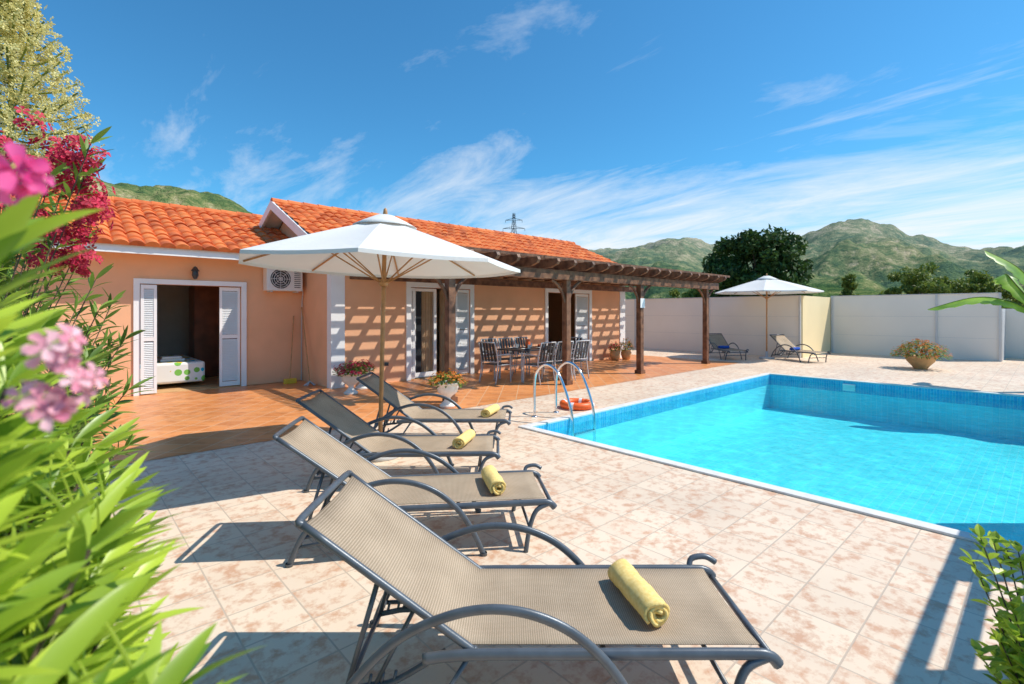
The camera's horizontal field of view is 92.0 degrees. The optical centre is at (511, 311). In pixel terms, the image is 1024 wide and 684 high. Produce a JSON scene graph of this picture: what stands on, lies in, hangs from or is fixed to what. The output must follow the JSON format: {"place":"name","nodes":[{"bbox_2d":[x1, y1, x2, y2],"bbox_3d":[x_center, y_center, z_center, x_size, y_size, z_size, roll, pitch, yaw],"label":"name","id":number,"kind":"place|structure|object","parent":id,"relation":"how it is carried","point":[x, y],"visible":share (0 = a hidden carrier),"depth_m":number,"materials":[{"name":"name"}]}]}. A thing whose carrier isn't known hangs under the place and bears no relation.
{"place":"outdoors","nodes":[
{"label":"outdoors","id":0,"kind":"place"},
{"bbox_2d":[115,352,583,397],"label":"interior floor","id":1,"kind":"structure","parent":0,"point":[209,383],"depth_m":10.96,"materials":[{"name":"tile"}]},
{"bbox_2d":[189,286,237,376],"bbox_3d":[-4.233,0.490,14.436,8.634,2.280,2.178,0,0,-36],"label":"wardrobe","id":2,"kind":"object","parent":1,"relation":"on","point":[204,323],"visible":0.09,"depth_m":12.33,"materials":[{"name":"brown wood"}]},
{"bbox_2d":[140,284,463,359],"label":"interior walls","id":3,"kind":"structure","parent":1,"relation":"on","point":[172,319],"depth_m":13.35,"materials":[{"name":"paint"}]},
{"bbox_2d":[12,222,618,397],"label":"walls","id":4,"kind":"structure","parent":1,"relation":"on","point":[504,312],"depth_m":11.29,"materials":[{"name":"paint"}]},
{"bbox_2d":[191,266,198,278],"bbox_3d":[-6.562,-0.805,10.255,0.200,0.270,0.148,0,0,70],"label":"wall lantern","id":5,"kind":"object","parent":4,"relation":"attached to","point":[195,271],"depth_m":10.19,"materials":[{"name":"metal"}]},
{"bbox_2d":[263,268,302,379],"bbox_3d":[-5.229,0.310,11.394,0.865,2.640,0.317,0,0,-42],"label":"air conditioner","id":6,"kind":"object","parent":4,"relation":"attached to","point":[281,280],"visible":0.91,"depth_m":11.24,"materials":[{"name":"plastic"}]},
{"bbox_2d":[1,189,615,262],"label":"roof","id":7,"kind":"structure","parent":4,"relation":"on","point":[136,222],"depth_m":11.97,"materials":[{"name":"tile"}]},
{"bbox_2d":[41,200,624,395],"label":"white trim","id":8,"kind":"structure","parent":4,"relation":"attached to","point":[275,215],"depth_m":10.67,"materials":[{"name":"paint"}]},
{"bbox_2d":[140,285,587,393],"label":"shutters","id":9,"kind":"object","parent":4,"relation":"attached to","point":[229,323],"visible":0.94,"depth_m":10.88,"materials":[{"name":"white paint"}]},
{"bbox_2d":[416,291,420,372],"bbox_3d":[-2.307,0.500,12.161,0.170,2.000,0.010,0,0,-42],"label":"glass","id":10,"kind":"object","parent":9,"relation":"attached to","point":[418,331],"visible":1,"depth_m":12.16,"materials":[{"name":"glass"}]},
{"bbox_2d":[421,290,444,374],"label":"curtains","id":11,"kind":"object","parent":9,"relation":"attached to","point":[426,331],"visible":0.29,"depth_m":12.50,"materials":[{"name":"fabric"}]},
{"bbox_2d":[10,354,738,465],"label":"terrace","id":12,"kind":"structure","parent":0,"point":[180,423],"depth_m":8.95,"materials":[{"name":"tile"}]},
{"bbox_2d":[283,316,296,383],"bbox_3d":[-5.064,0.873,11.425,0.230,1.553,0.473,0,0,5],"label":"broom","id":13,"kind":"object","parent":12,"relation":"on","point":[290,380],"visible":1,"depth_m":11.36,"materials":[{"name":"brown wood"}]},
{"bbox_2d":[301,307,315,385],"bbox_3d":[-4.758,0.769,11.291,0.268,1.751,0.946,0,0,-42],"label":"mop","id":14,"kind":"object","parent":12,"relation":"on","point":[309,383],"visible":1,"depth_m":11.24,"materials":[{"name":"brown wood"}]},
{"bbox_2d":[332,360,369,394],"bbox_3d":[-3.194,1.313,9.866,0.782,0.666,0.815,0,0,-42],"label":"flower urn","id":15,"kind":"object","parent":12,"relation":"on","point":[349,376],"visible":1,"depth_m":9.73,"materials":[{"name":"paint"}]},
{"bbox_2d":[351,359,375,389],"bbox_3d":[-3.196,1.326,10.509,0.621,0.640,0.649,0,0,-42],"label":"flower urn","id":16,"kind":"object","parent":12,"relation":"on","point":[360,386],"visible":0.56,"depth_m":10.42,"materials":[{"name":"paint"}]},
{"bbox_2d":[426,368,466,407],"bbox_3d":[-1.106,1.312,8.544,0.725,0.668,0.721,0,0,-42],"label":"flower urn","id":17,"kind":"object","parent":12,"relation":"on","point":[447,387],"visible":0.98,"depth_m":8.42,"materials":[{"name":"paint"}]},
{"bbox_2d":[478,341,510,384],"bbox_3d":[-0.402,1.170,11.496,0.549,0.956,0.568,0,0,42],"label":"garden chair","id":18,"kind":"object","parent":12,"relation":"on","point":[494,362],"visible":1,"depth_m":11.36,"materials":[{"name":"metal"}]},
{"bbox_2d":[481,338,510,377],"bbox_3d":[-0.415,1.170,12.546,0.549,0.956,0.568,0,0,-43],"label":"garden chair","id":19,"kind":"object","parent":12,"relation":"on","point":[488,339],"visible":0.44,"depth_m":12.65,"materials":[{"name":"metal"}]},
{"bbox_2d":[498,337,526,375],"bbox_3d":[0.013,1.170,12.938,0.549,0.956,0.568,0,0,-43],"label":"garden chair","id":20,"kind":"object","parent":12,"relation":"on","point":[512,344],"visible":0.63,"depth_m":13.02,"materials":[{"name":"metal"}]},
{"bbox_2d":[514,337,541,373],"bbox_3d":[0.439,1.170,13.328,0.568,0.956,0.549,0,0,43],"label":"garden chair","id":21,"kind":"object","parent":12,"relation":"on","point":[528,352],"visible":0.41,"depth_m":13.35,"materials":[{"name":"metal"}]},
{"bbox_2d":[497,339,560,381],"bbox_3d":[0.540,1.166,12.363,1.700,0.962,0.900,0,0,-42],"label":"dining table","id":22,"kind":"object","parent":12,"relation":"on","point":[528,346],"visible":0.6,"depth_m":12.11,"materials":[{"name":"metal"}]},
{"bbox_2d":[523,342,555,384],"bbox_3d":[0.640,1.170,11.397,0.568,0.956,0.549,0,0,44],"label":"garden chair","id":23,"kind":"object","parent":12,"relation":"on","point":[538,363],"visible":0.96,"depth_m":11.26,"materials":[{"name":"metal"}]},
{"bbox_2d":[350,246,729,401],"bbox_3d":[1.740,0.248,13.228,11.340,2.796,3.642,0,0,-42],"label":"wooden pergola","id":24,"kind":"object","parent":12,"relation":"on","point":[566,271],"visible":0.78,"depth_m":11.68,"materials":[{"name":"brown wood"}]},
{"bbox_2d":[541,341,573,382],"bbox_3d":[1.086,1.170,11.764,0.549,0.956,0.568,0,0,-40],"label":"garden chair","id":25,"kind":"object","parent":12,"relation":"on","point":[557,361],"visible":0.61,"depth_m":11.54,"materials":[{"name":"metal"}]},
{"bbox_2d":[554,337,582,372],"bbox_3d":[1.519,1.170,13.262,0.549,0.956,0.568,0,0,45],"label":"garden chair","id":26,"kind":"object","parent":12,"relation":"on","point":[573,348],"visible":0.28,"depth_m":13.29,"materials":[{"name":"metal"}]},
{"bbox_2d":[559,340,589,380],"bbox_3d":[1.535,1.170,12.135,0.549,0.956,0.568,0,0,-43],"label":"garden chair","id":27,"kind":"object","parent":12,"relation":"on","point":[574,359],"visible":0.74,"depth_m":11.98,"materials":[{"name":"metal"}]},
{"bbox_2d":[609,341,621,359],"bbox_3d":[3.496,1.317,16.768,0.512,0.657,0.490,0,0,-42],"label":"clay pot","id":28,"kind":"object","parent":12,"relation":"on","point":[615,354],"visible":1,"depth_m":16.65,"materials":[{"name":"orange ceramic"}]},
{"bbox_2d":[619,338,633,359],"bbox_3d":[3.905,1.269,17.017,0.583,0.754,0.615,0,0,-42],"label":"clay pot","id":29,"kind":"object","parent":12,"relation":"on","point":[625,353],"visible":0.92,"depth_m":16.91,"materials":[{"name":"orange ceramic"}]},
{"bbox_2d":[0,0,1023,249],"label":"sky","id":30,"kind":"structure","parent":0,"point":[594,124],"materials":[{"name":"blue"}]},
{"bbox_2d":[7,151,1023,300],"bbox_3d":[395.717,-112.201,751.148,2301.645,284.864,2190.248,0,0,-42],"label":"hills","id":31,"kind":"structure","parent":0,"point":[871,255],"depth_m":819.25,"materials":[{"name":"green plant"}]},
{"bbox_2d":[503,214,524,233],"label":"electricity pylon","id":32,"kind":"object","parent":31,"relation":"on","point":[513,226],"visible":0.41,"depth_m":159.92,"materials":[{"name":"metal"}]},
{"bbox_2d":[61,347,1023,683],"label":"pool deck","id":33,"kind":"structure","parent":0,"point":[819,593],"depth_m":3.33,"materials":[{"name":"tile"}]},
{"bbox_2d":[0,0,106,344],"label":"tree","id":34,"kind":"object","parent":33,"relation":"on","point":[15,14],"visible":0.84,"depth_m":3.58,"materials":[{"name":"green plant"}]},
{"bbox_2d":[0,106,154,521],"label":"red oleander bush","id":35,"kind":"object","parent":33,"relation":"on","point":[67,162],"visible":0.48,"depth_m":2.72,"materials":[{"name":"green plant"}]},
{"bbox_2d":[0,142,265,683],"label":"pink oleander bush","id":36,"kind":"object","parent":33,"relation":"on","point":[71,590],"visible":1,"depth_m":0.62,"materials":[{"name":"green plant"}]},
{"bbox_2d":[238,208,519,461],"bbox_3d":[-1.463,0.233,5.656,2.909,2.844,2.910,0,0,-29],"label":"parasol","id":37,"kind":"object","parent":33,"relation":"on","point":[384,245],"visible":0.89,"depth_m":5.50,"materials":[{"name":"white fabric"}]},
{"bbox_2d":[295,389,500,492],"bbox_3d":[-1.062,1.232,4.908,1.921,0.849,0.776,0,0,-2],"label":"sun lounger","id":38,"kind":"object","parent":33,"relation":"on","point":[350,426],"visible":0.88,"depth_m":4.85,"materials":[{"name":"fabric"}]},
{"bbox_2d":[272,416,556,567],"bbox_3d":[-0.664,1.232,3.662,1.921,0.849,0.776,0,0,-7],"label":"sun lounger","id":39,"kind":"object","parent":33,"relation":"on","point":[319,448],"visible":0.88,"depth_m":3.60,"materials":[{"name":"fabric"}]},
{"bbox_2d":[356,372,512,447],"bbox_3d":[-0.952,1.232,6.345,1.921,0.849,0.776,0,0,1],"label":"sun lounger","id":40,"kind":"object","parent":33,"relation":"on","point":[397,400],"visible":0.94,"depth_m":6.26,"materials":[{"name":"fabric"}]},
{"bbox_2d":[295,470,783,683],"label":"sun lounger","id":41,"kind":"object","parent":33,"relation":"on","point":[413,565],"visible":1,"depth_m":2.13,"materials":[{"name":"fabric"}]},
{"bbox_2d":[531,361,595,441],"bbox_3d":[0.797,1.620,7.641,0.600,1.661,0.870,0,0,-42],"label":"pool ladder","id":42,"kind":"object","parent":33,"relation":"on","point":[573,434],"visible":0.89,"depth_m":7.55,"materials":[{"name":"silver metal"}]},
{"bbox_2d":[559,398,594,409],"bbox_3d":[1.113,1.585,8.480,0.600,0.128,0.600,0,0,-42],"label":"lifebuoy","id":43,"kind":"object","parent":33,"relation":"on","point":[580,404],"visible":0.85,"depth_m":8.29,"materials":[{"name":"orange plastic"}]},
{"bbox_2d":[709,333,748,359],"bbox_3d":[7.546,1.232,17.487,0.776,0.849,1.921,0,0,-2],"label":"sun lounger","id":44,"kind":"object","parent":33,"relation":"on","point":[718,342],"visible":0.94,"depth_m":17.89,"materials":[{"name":"fabric"}]},
{"bbox_2d":[715,274,823,358],"bbox_3d":[8.932,0.154,17.340,3.150,2.989,3.150,0,0,-37],"label":"parasol","id":45,"kind":"object","parent":33,"relation":"on","point":[764,285],"visible":1,"depth_m":16.93,"materials":[{"name":"white fabric"}]},
{"bbox_2d":[518,373,1023,553],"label":"swimming pool","id":46,"kind":"structure","parent":33,"relation":"in","point":[947,461],"depth_m":8.96,"materials":[{"name":"liquid"}]},
{"bbox_2d":[770,334,831,362],"bbox_3d":[9.658,1.232,16.664,0.776,0.849,1.921,0,0,-16],"label":"sun lounger","id":47,"kind":"object","parent":33,"relation":"on","point":[784,342],"visible":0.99,"depth_m":16.95,"materials":[{"name":"fabric"}]},
{"bbox_2d":[625,292,1004,361],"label":"boundary wall","id":48,"kind":"structure","parent":33,"relation":"on","point":[815,316],"depth_m":18.36,"materials":[{"name":"beige paint"}]},
{"bbox_2d":[625,293,1023,360],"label":"panels","id":49,"kind":"object","parent":33,"relation":"on","point":[861,321],"visible":0.7,"depth_m":18.63,"materials":[{"name":"white paint"}]},
{"bbox_2d":[890,338,952,368],"bbox_3d":[11.739,1.209,14.241,1.472,0.882,1.487,0,0,-42],"label":"flower bowl","id":50,"kind":"object","parent":33,"relation":"on","point":[918,360],"visible":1,"depth_m":14.06,"materials":[{"name":"ceramic"}]},
{"bbox_2d":[928,251,1023,312],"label":"banana plant","id":51,"kind":"object","parent":33,"relation":"on","point":[1007,282],"visible":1,"depth_m":10.70,"materials":[{"name":"green plant"}]},
{"bbox_2d":[958,524,1023,683],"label":"laurel shrub","id":52,"kind":"object","parent":33,"relation":"on","point":[1006,658],"visible":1,"depth_m":1.82,"materials":[{"name":"green plant"}]},
{"label":"ground","id":53,"kind":"structure","parent":0,"visible":0},
{"bbox_2d":[664,289,702,297],"bbox_3d":[14.243,-0.114,39.952,4.584,3.825,4.616,0,0,-42],"label":"olive tree","id":54,"kind":"object","parent":53,"relation":"on","point":[692,293],"visible":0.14,"depth_m":38.59,"materials":[{"name":"green plant"}]},
{"bbox_2d":[701,224,814,296],"bbox_3d":[17.942,-2.250,35.911,7.495,8.090,7.759,0,0,-42],"label":"broadleaf tree","id":55,"kind":"object","parent":53,"relation":"on","point":[777,253],"visible":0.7,"depth_m":34.29,"materials":[{"name":"green plant"}]},
{"bbox_2d":[839,273,858,295],"bbox_3d":[24.509,-0.457,36.050,2.555,4.673,2.427,0,0,-42],"label":"young conifer","id":56,"kind":"object","parent":53,"relation":"on","point":[849,284],"visible":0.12,"depth_m":35.88,"materials":[{"name":"green plant"}]},
{"bbox_2d":[878,261,980,294],"bbox_3d":[33.524,-1.181,40.276,7.502,5.952,6.760,0,0,-17],"label":"olive tree","id":57,"kind":"object","parent":53,"relation":"on","point":[914,281],"visible":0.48,"depth_m":38.84,"materials":[{"name":"green plant"}]},
{"bbox_2d":[951,269,1023,308],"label":"olive tree","id":58,"kind":"object","parent":53,"relation":"on","point":[985,283],"visible":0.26,"depth_m":39.52,"materials":[{"name":"green plant"}]},
{"bbox_3d":[-8.320,1.460,11.263,1.750,0.220,1.950,0,0,-42],"label":"planting bed base","id":59,"kind":"object","parent":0,"visible":0},
{"bbox_2d":[157,355,204,384],"bbox_3d":[-8.216,1.310,11.135,1.830,0.440,2.320,0,0,-42],"label":"bedding","id":60,"kind":"object","parent":59,"relation":"on","point":[189,369],"visible":0.45,"depth_m":10.62,"materials":[{"name":"white fabric"}]},
{"bbox_2d":[158,355,184,361],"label":"folded towels","id":61,"kind":"object","parent":60,"relation":"on","point":[170,358],"visible":1,"depth_m":10.76,"materials":[{"name":"white fabric"}]}
]}

